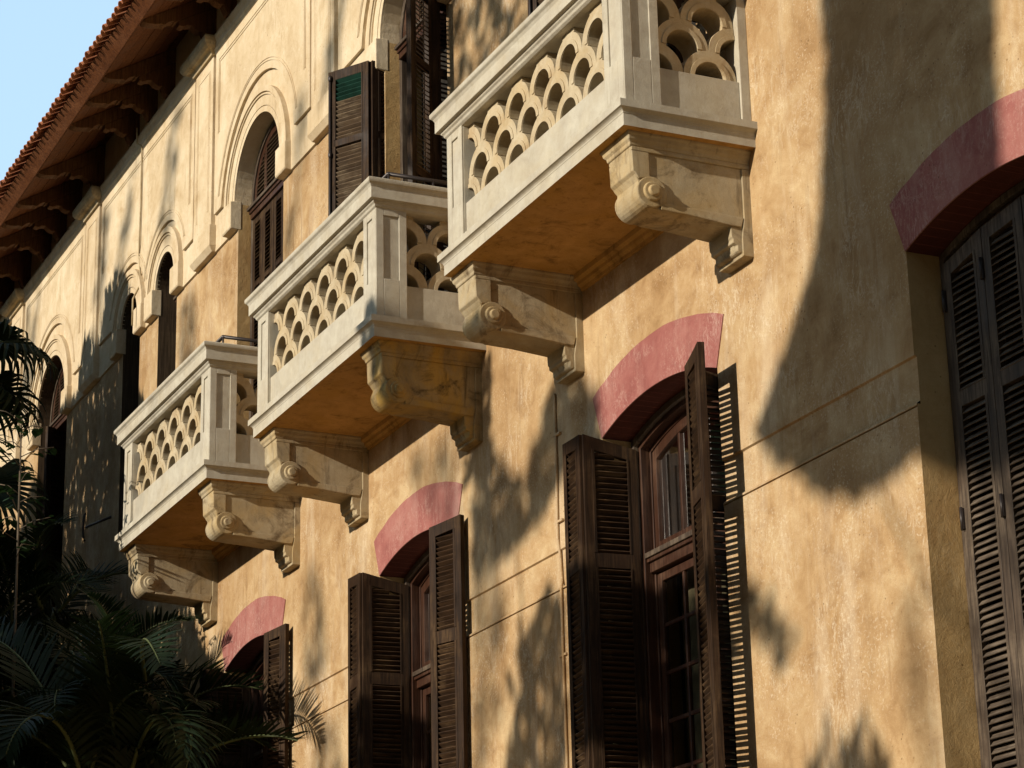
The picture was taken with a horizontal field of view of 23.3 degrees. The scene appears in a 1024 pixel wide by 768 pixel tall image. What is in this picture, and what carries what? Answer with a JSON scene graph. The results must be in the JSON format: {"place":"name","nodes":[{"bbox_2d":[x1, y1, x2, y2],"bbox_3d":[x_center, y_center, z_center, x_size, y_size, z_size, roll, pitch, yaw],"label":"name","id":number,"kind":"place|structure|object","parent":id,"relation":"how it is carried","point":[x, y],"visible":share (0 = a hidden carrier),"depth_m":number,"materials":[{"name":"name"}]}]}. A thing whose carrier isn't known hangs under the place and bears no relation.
{"place":"outdoors","nodes":[
{"label":"outdoors","id":0,"kind":"place"},
{"bbox_2d":[0,410,57,766],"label":"broadleaf shrub","id":1,"kind":"object","parent":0,"point":[35,432],"visible":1,"depth_m":22.49,"materials":[{"name":"green plant"}]},
{"bbox_2d":[0,0,119,179],"label":"sky","id":2,"kind":"structure","parent":0,"point":[42,42],"materials":[{"name":"blue"}]},
{"label":"ground","id":3,"kind":"structure","parent":0,"visible":0},
{"bbox_2d":[0,318,60,617],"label":"fan palm","id":4,"kind":"object","parent":3,"relation":"on","point":[13,346],"visible":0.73,"depth_m":26.03,"materials":[{"name":"green plant"}]},
{"bbox_2d":[0,510,138,767],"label":"areca palm","id":5,"kind":"object","parent":3,"relation":"on","point":[35,582],"visible":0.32,"depth_m":24.83,"materials":[{"name":"green plant"}]},
{"bbox_2d":[0,605,203,767],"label":"areca palm","id":6,"kind":"object","parent":3,"relation":"on","point":[162,670],"visible":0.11,"depth_m":22.42,"materials":[{"name":"green plant"}]},
{"bbox_2d":[0,581,309,767],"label":"areca palm","id":7,"kind":"object","parent":3,"relation":"on","point":[102,735],"visible":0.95,"depth_m":20.82,"materials":[{"name":"green plant"}]},
{"bbox_2d":[0,0,1023,767],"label":"villa","id":8,"kind":"object","parent":3,"relation":"on","point":[542,382],"visible":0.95,"depth_m":16.12,"materials":[{"name":"paint"}]},
{"bbox_2d":[49,366,66,635],"bbox_3d":[-5.282,1.508,29.408,0.275,3.860,1.320,7,-20,-24],"label":"doorway","id":9,"kind":"structure","parent":8,"relation":"in","point":[58,420],"depth_m":30.11,"materials":[{"name":"brown wood"}]},
{"bbox_2d":[246,651,263,767],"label":"window","id":10,"kind":"structure","parent":8,"relation":"in","point":[256,754],"depth_m":22.44,"materials":[{"name":"brown wood"}]},
{"bbox_2d":[247,120,283,418],"bbox_3d":[-2.140,-0.720,22.937,0.275,3.860,1.280,7,-20,-24],"label":"doorway","id":11,"kind":"structure","parent":8,"relation":"in","point":[262,196],"depth_m":23.58,"materials":[{"name":"brown wood"}]},
{"bbox_2d":[404,549,430,767],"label":"window","id":12,"kind":"structure","parent":8,"relation":"in","point":[417,579],"depth_m":19.09,"materials":[{"name":"brown wood"}]},
{"bbox_2d":[394,0,447,291],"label":"doorway","id":13,"kind":"structure","parent":8,"relation":"in","point":[400,47],"depth_m":20.35,"materials":[{"name":"brown wood"}]},
{"bbox_2d":[631,387,736,767],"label":"window","id":14,"kind":"structure","parent":8,"relation":"in","point":[661,445],"depth_m":15.60,"materials":[{"name":"brown wood"}]},
{"bbox_2d":[939,180,1023,767],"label":"window","id":15,"kind":"structure","parent":8,"relation":"in","point":[1017,191],"depth_m":12.61,"materials":[{"name":"brown wood"}]}
]}

